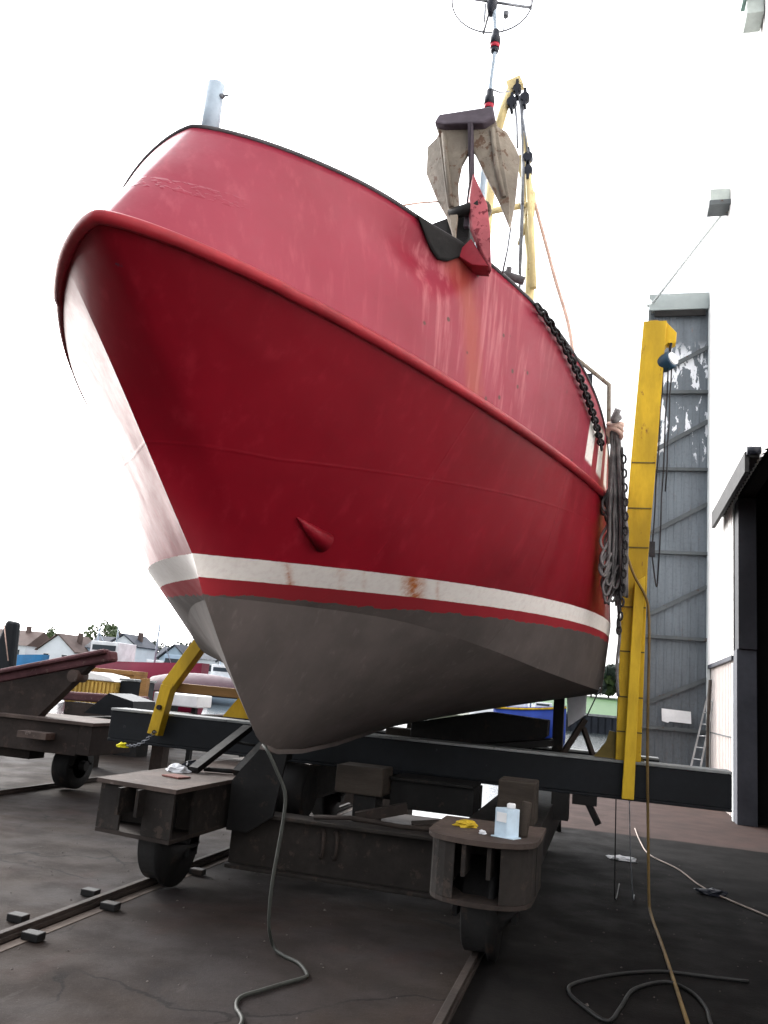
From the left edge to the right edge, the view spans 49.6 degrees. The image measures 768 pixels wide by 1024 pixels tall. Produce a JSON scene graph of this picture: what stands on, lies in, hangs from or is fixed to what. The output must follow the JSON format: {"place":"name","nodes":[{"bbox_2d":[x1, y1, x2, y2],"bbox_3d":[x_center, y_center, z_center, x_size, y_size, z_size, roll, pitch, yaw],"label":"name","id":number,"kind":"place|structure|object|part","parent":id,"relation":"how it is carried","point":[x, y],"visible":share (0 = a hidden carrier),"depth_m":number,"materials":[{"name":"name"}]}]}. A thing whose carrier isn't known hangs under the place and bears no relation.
{"place":"outdoors","nodes":[
{"label":"outdoors","id":0,"kind":"place"},
{"bbox_2d":[0,626,48,654],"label":"house","id":1,"kind":"structure","parent":0,"point":[30,640],"depth_m":133.27,"materials":[{"name":"white paint"}]},
{"bbox_2d":[35,633,91,658],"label":"house","id":2,"kind":"structure","parent":0,"point":[57,645],"depth_m":127.77,"materials":[{"name":"white paint"}]},
{"bbox_2d":[84,633,121,650],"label":"house","id":3,"kind":"structure","parent":0,"point":[105,639],"depth_m":132.45,"materials":[{"name":"stone"}]},
{"bbox_2d":[109,633,159,661],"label":"house","id":4,"kind":"structure","parent":0,"point":[145,648],"depth_m":128.16,"materials":[{"name":"paint"}]},
{"bbox_2d":[156,647,168,659],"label":"house","id":5,"kind":"structure","parent":0,"point":[163,649],"depth_m":134.14,"materials":[{"name":"stone"}]},
{"bbox_2d":[156,643,190,660],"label":"house","id":6,"kind":"structure","parent":0,"point":[175,649],"depth_m":121.38,"materials":[{"name":"paint"}]},
{"bbox_2d":[153,692,211,760],"bbox_3d":[-3.804,3.982,15.475,0.900,1.170,0.600,2,-12,15],"label":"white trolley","id":7,"kind":"object","parent":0,"point":[193,702],"visible":0.59,"depth_m":15.26,"materials":[{"name":"paint"}]},
{"bbox_2d":[198,653,218,674],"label":"house","id":8,"kind":"structure","parent":0,"point":[207,659],"depth_m":121.76,"materials":[{"name":"stone"}]},
{"bbox_2d":[49,700,607,818],"bbox_3d":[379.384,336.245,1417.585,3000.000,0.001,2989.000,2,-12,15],"label":"water","id":9,"kind":"structure","parent":0,"point":[490,792],"depth_m":64.00,"materials":[{"name":"grey liquid"}]},
{"bbox_2d":[0,620,20,668],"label":"raised bow","id":10,"kind":"object","parent":9,"relation":"on","point":[9,638],"visible":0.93,"depth_m":30.15,"materials":[{"name":"paint"}]},
{"bbox_2d":[16,654,49,665],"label":"moored boat","id":11,"kind":"object","parent":9,"relation":"on","point":[23,659],"visible":0.17,"depth_m":70.01,"materials":[{"name":"blue paint"}]},
{"bbox_2d":[64,624,209,713],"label":"moored trawler","id":12,"kind":"object","parent":9,"relation":"on","point":[126,654],"visible":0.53,"depth_m":62.16,"materials":[{"name":"white paint"}]},
{"bbox_2d":[146,637,197,662],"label":"moored boat","id":13,"kind":"object","parent":9,"relation":"on","point":[174,658],"visible":0.15,"depth_m":86.28,"materials":[{"name":"white paint"}]},
{"bbox_2d":[211,661,236,704],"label":"moored boat","id":14,"kind":"object","parent":9,"relation":"on","point":[219,670],"visible":0.21,"depth_m":86.46,"materials":[{"name":"white paint"}]},
{"bbox_2d":[469,703,534,713],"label":"moored boat","id":15,"kind":"object","parent":9,"relation":"on","point":[489,710],"visible":0.05,"depth_m":84.42,"materials":[{"name":"white paint"}]},
{"bbox_2d":[493,702,566,741],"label":"moored boat","id":16,"kind":"object","parent":9,"relation":"on","point":[541,710],"visible":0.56,"depth_m":70.08,"materials":[{"name":"blue paint"}]},
{"bbox_2d":[566,711,616,734],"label":"quay wall","id":17,"kind":"structure","parent":9,"relation":"in","point":[600,724],"depth_m":98.39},
{"bbox_2d":[0,0,730,697],"label":"sky","id":18,"kind":"structure","parent":0,"point":[617,115],"materials":[{"name":"white"}]},
{"bbox_2d":[0,745,767,1023],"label":"ground","id":19,"kind":"structure","parent":0,"point":[94,976],"depth_m":5.56,"materials":[{"name":"grey asphalt"}]},
{"bbox_2d":[65,672,129,702],"bbox_3d":[-5.363,3.724,15.528,1.029,1.430,0.700,2,-12,15],"label":"slatted crate","id":20,"kind":"object","parent":19,"relation":"on","point":[100,682],"visible":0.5,"depth_m":15.30,"materials":[{"name":"yellow wood"}]},
{"bbox_2d":[91,668,147,679],"bbox_3d":[-5.558,3.946,16.829,1.200,1.500,0.550,2,-12,15],"label":"timber stack","id":21,"kind":"object","parent":19,"relation":"on","point":[134,674],"visible":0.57,"depth_m":16.70,"materials":[{"name":"brown wood"}]},
{"bbox_2d":[0,757,241,794],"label":"slip rail","id":22,"kind":"object","parent":19,"relation":"on","point":[30,788],"depth_m":10.30,"materials":[{"name":"metal"}]},
{"bbox_2d":[0,649,244,788],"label":"empty cradle","id":23,"kind":"object","parent":19,"relation":"on","point":[73,737],"visible":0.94,"depth_m":10.30,"materials":[{"name":"metal"}]},
{"bbox_2d":[113,678,156,756],"bbox_3d":[-4.586,3.772,15.362,0.560,1.400,0.540,2,-12,15],"label":"equipment box","id":24,"kind":"object","parent":19,"relation":"on","point":[142,687],"visible":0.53,"depth_m":15.22,"materials":[{"name":"paint"}]},
{"bbox_2d":[0,803,352,951],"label":"slip rail","id":25,"kind":"object","parent":19,"relation":"on","point":[25,928],"visible":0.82,"depth_m":5.50,"materials":[{"name":"metal"}]},
{"bbox_2d":[150,673,244,756],"bbox_3d":[-3.604,4.196,17.372,2.906,1.569,1.130,2,-12,15],"label":"upturned dinghy","id":26,"kind":"object","parent":19,"relation":"on","point":[206,679],"visible":0.31,"depth_m":17.24,"materials":[{"name":"paint"}]},
{"bbox_2d":[9,821,762,1022],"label":"grit","id":27,"kind":"object","parent":19,"relation":"on","point":[586,1004],"visible":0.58,"depth_m":5.75,"materials":[{"name":"grey gravel"}]},
{"bbox_2d":[95,320,731,961],"bbox_3d":[0.269,0.709,8.440,5.990,5.325,6.050,2,-12,15],"label":"slipway cradle","id":28,"kind":"object","parent":19,"relation":"on","point":[487,884],"visible":0.9,"depth_m":7.07,"materials":[{"name":"metal"}]},
{"bbox_2d":[126,732,156,746],"bbox_3d":[-2.427,2.266,8.291,0.348,0.180,0.032,2,-12,15],"label":"short chain","id":29,"kind":"object","parent":28,"relation":"hanging from","point":[127,745],"visible":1,"depth_m":8.28,"materials":[{"name":"metal"}]},
{"bbox_2d":[116,742,128,747],"bbox_3d":[-2.614,2.328,8.329,0.132,0.051,0.091,7,-12,-10],"label":"yellow strap","id":30,"kind":"object","parent":29,"relation":"attached to","point":[122,744],"visible":1,"depth_m":8.30,"materials":[{"name":"yellow fabric"}]},
{"bbox_2d":[162,774,190,778],"bbox_3d":[-1.634,2.081,6.551,0.196,0.012,0.145,-3,-14,33],"label":"brick offcut","id":31,"kind":"object","parent":28,"relation":"on","point":[176,776],"visible":1,"depth_m":6.51,"materials":[{"name":"brick"}]},
{"bbox_2d":[165,763,191,772],"bbox_3d":[-1.714,2.123,6.905,0.192,0.063,0.162,-3,-14,34],"label":"white cloth","id":32,"kind":"object","parent":28,"relation":"on","point":[176,768],"visible":1,"depth_m":6.87,"materials":[{"name":"white fabric"}]},
{"bbox_2d":[182,760,195,769],"bbox_3d":[-1.655,2.150,7.064,0.141,0.086,0.168,9,-12,-16],"label":"dark glove","id":33,"kind":"object","parent":28,"relation":"on","point":[188,763],"visible":0.31,"depth_m":7.04,"materials":[{"name":"black plastic"}]},
{"bbox_2d":[189,725,261,774],"bbox_3d":[-1.280,2.065,7.235,0.365,0.385,0.790,-1,-13,26],"label":"trestle frame","id":34,"kind":"object","parent":28,"relation":"on","point":[218,750],"visible":0.66,"depth_m":7.16,"materials":[{"name":"black metal"}]},
{"bbox_2d":[53,0,610,753],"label":"fishing boat","id":35,"kind":"object","parent":28,"relation":"on","point":[345,424],"visible":0.93,"depth_m":4.68,"materials":[{"name":"paint"}]},
{"bbox_2d":[234,743,308,1023],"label":"power cable","id":36,"kind":"object","parent":35,"relation":"hanging from","point":[269,987],"visible":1,"depth_m":4.94,"materials":[{"name":"grey rubber"}]},
{"bbox_2d":[426,107,519,273],"bbox_3d":[0.508,-1.908,4.971,0.570,1.022,0.255,2,-12,15],"label":"anchor","id":37,"kind":"object","parent":35,"relation":"on","point":[463,136],"visible":0.84,"depth_m":4.95,"materials":[{"name":"metal"}]},
{"bbox_2d":[534,302,604,450],"bbox_3d":[1.396,-0.921,5.997,0.114,0.515,1.709,-2,-14,29],"label":"anchor chain","id":38,"kind":"object","parent":35,"relation":"attached to","point":[572,361],"visible":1,"depth_m":5.89,"materials":[{"name":"metal"}]},
{"bbox_2d":[598,408,628,695],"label":"coiled ropes","id":39,"kind":"object","parent":35,"relation":"hanging from","point":[614,558],"visible":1,"depth_m":6.77,"materials":[{"name":"fabric"}]},
{"bbox_2d":[452,819,477,827],"bbox_3d":[0.520,2.000,5.350,0.170,0.042,0.133,2,-12,15],"label":"yellow rag","id":40,"kind":"object","parent":28,"relation":"on","point":[464,823],"visible":1,"depth_m":5.32,"materials":[{"name":"yellow fabric"}]},
{"bbox_2d":[491,835,520,839],"bbox_3d":[0.743,1.980,5.071,0.145,0.006,0.112,-6,-16,41],"label":"cardboard sheet","id":41,"kind":"object","parent":28,"relation":"on","point":[513,838],"visible":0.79,"depth_m":5.04,"materials":[{"name":"white cardboard"}]},
{"bbox_2d":[494,803,519,836],"bbox_3d":[0.755,1.890,5.109,0.124,0.196,0.093,10,-13,-24],"label":"plastic jug","id":42,"kind":"object","parent":41,"relation":"on","point":[507,821],"visible":1,"depth_m":5.08,"materials":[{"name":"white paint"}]},
{"bbox_2d":[519,801,531,836],"bbox_3d":[0.872,1.903,5.158,0.081,0.210,0.068,2,-12,15],"label":"wooden block","id":43,"kind":"object","parent":28,"relation":"on","point":[525,815],"visible":0.89,"depth_m":5.13,"materials":[{"name":"brown wood"}]},
{"bbox_2d":[614,798,619,899],"bbox_3d":[2.107,2.972,7.465,0.030,0.836,0.759,1,-13,20],"label":"hanging rope","id":44,"kind":"object","parent":28,"relation":"hanging from","point":[615,853],"visible":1,"depth_m":7.14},
{"bbox_2d":[629,800,634,899],"bbox_3d":[2.167,2.924,7.220,0.042,0.834,0.412,-1,-13,25],"label":"steel wire","id":45,"kind":"object","parent":28,"relation":"hanging from","point":[633,896],"visible":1,"depth_m":7.06,"materials":[{"name":"grey metal"}]},
{"bbox_2d":[628,556,689,1023],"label":"tan hose","id":46,"kind":"object","parent":28,"relation":"hanging from","point":[682,1007],"visible":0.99,"depth_m":7.08,"materials":[{"name":"brown rubber"}]},
{"bbox_2d":[649,343,677,586],"bbox_3d":[2.623,-0.473,7.791,0.185,2.380,0.203,14,-15,-36],"label":"chain hoist","id":47,"kind":"object","parent":28,"relation":"hanging from","point":[667,361],"visible":1,"depth_m":7.83,"materials":[{"name":"black metal"}]},
{"bbox_2d":[432,951,484,1023],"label":"slip rail","id":48,"kind":"object","parent":19,"relation":"on","point":[448,1009],"depth_m":4.49,"materials":[{"name":"metal"}]},
{"bbox_2d":[606,855,637,862],"bbox_3d":[2.586,3.757,9.050,0.341,0.041,0.190,2,-12,15],"label":"white scrap","id":49,"kind":"object","parent":19,"relation":"on","point":[622,858],"visible":0.91,"depth_m":8.99,"materials":[{"name":"fabric"}]},
{"bbox_2d":[567,970,748,1023],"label":"black cable","id":50,"kind":"object","parent":19,"relation":"on","point":[621,1005],"visible":0.99,"depth_m":4.94,"materials":[{"name":"black rubber"}]},
{"bbox_2d":[634,828,767,916],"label":"pale cord","id":51,"kind":"object","parent":19,"relation":"on","point":[756,911],"visible":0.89,"depth_m":8.11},
{"bbox_2d":[641,0,767,826],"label":"shed","id":52,"kind":"object","parent":19,"relation":"on","point":[707,597],"visible":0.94,"depth_m":15.79,"materials":[{"name":"metal"}]},
{"bbox_3d":[6.338,0.327,17.960,1.390,10.850,0.260,2,-12,15],"label":"door leaf","id":53,"kind":"part","parent":52,"relation":"part of","materials":[{"name":"metal"}]},
{"bbox_2d":[707,188,730,216],"bbox_3d":[6.400,-5.923,15.909,0.380,0.340,0.420,2,-12,15],"label":"wall lamp","id":54,"kind":"object","parent":52,"relation":"attached to","point":[719,202],"visible":1,"depth_m":15.76,"materials":[{"name":"metal"}]},
{"bbox_2d":[740,0,763,33],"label":"wall lamp","id":55,"kind":"object","parent":52,"relation":"attached to","point":[753,15],"visible":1,"depth_m":12.48,"materials":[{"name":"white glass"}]},
{"bbox_2d":[706,680,711,767],"bbox_3d":[6.286,4.419,16.122,0.064,2.309,0.368,-2,-14,30],"label":"timber pole","id":56,"kind":"object","parent":19,"relation":"on","point":[708,720],"visible":0.79,"depth_m":16.14,"materials":[{"name":"brown wood"}]},
{"bbox_2d":[694,887,727,896],"bbox_3d":[3.015,3.493,7.669,0.302,0.060,0.177,2,-12,15],"label":"dark scrap","id":57,"kind":"object","parent":19,"relation":"on","point":[712,891],"visible":1,"depth_m":7.62,"materials":[{"name":"black plastic"}]},
{"bbox_3d":[5.851,5.472,16.415,1.100,0.300,0.500,2,-12,15],"label":"scrap pile","id":58,"kind":"object","parent":19,"relation":"on","visible":0},
{"bbox_2d":[690,679,712,766],"bbox_3d":[6.342,4.333,16.551,0.520,2.069,0.343,6,-12,-5],"label":"ladder","id":59,"kind":"object","parent":58,"relation":"on","point":[698,735],"visible":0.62,"depth_m":16.54,"materials":[{"name":"metal"}]},
{"bbox_2d":[434,713,468,718],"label":"shore","id":60,"kind":"structure","parent":0,"point":[453,715],"depth_m":98.64,"materials":[{"name":"grey"}]},
{"bbox_2d":[45,627,56,638],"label":"broad tree","id":61,"kind":"object","parent":60,"relation":"on","point":[50,633],"visible":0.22,"depth_m":146.75,"materials":[{"name":"green plant"}]},
{"bbox_2d":[83,620,120,639],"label":"broad tree","id":62,"kind":"object","parent":60,"relation":"on","point":[108,630],"visible":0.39,"depth_m":142.65,"materials":[{"name":"green plant"}]},
{"bbox_2d":[152,641,171,652],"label":"broad tree","id":63,"kind":"object","parent":60,"relation":"on","point":[161,645],"visible":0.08,"depth_m":147.62,"materials":[{"name":"green plant"}]},
{"bbox_2d":[177,641,191,645],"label":"broad tree","id":64,"kind":"object","parent":60,"relation":"on","point":[181,643],"visible":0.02,"depth_m":142.32,"materials":[{"name":"green plant"}]},
{"bbox_2d":[556,820,560,831],"bbox_3d":[2.240,4.011,10.665,0.067,0.160,0.070,2,-12,15],"label":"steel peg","id":65,"kind":"object","parent":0,"point":[558,829],"visible":0.53,"depth_m":10.63,"materials":[{"name":"black metal"}]},
{"bbox_2d":[531,696,616,717],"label":"grass bank","id":66,"kind":"structure","parent":0,"point":[604,706],"depth_m":117.37,"materials":[{"name":"green plant"}]},
{"bbox_2d":[590,667,608,696],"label":"bank bush","id":67,"kind":"object","parent":66,"relation":"on","point":[604,687],"visible":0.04,"depth_m":136.90,"materials":[{"name":"green plant"}]},
{"bbox_2d":[604,675,615,697],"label":"bank bush","id":68,"kind":"object","parent":66,"relation":"on","point":[610,688],"visible":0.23,"depth_m":137.73,"materials":[{"name":"green plant"}]},
{"bbox_2d":[606,664,615,691],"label":"bank bush","id":69,"kind":"object","parent":66,"relation":"on","point":[611,668],"visible":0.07,"depth_m":136.97,"materials":[{"name":"green plant"}]}
]}

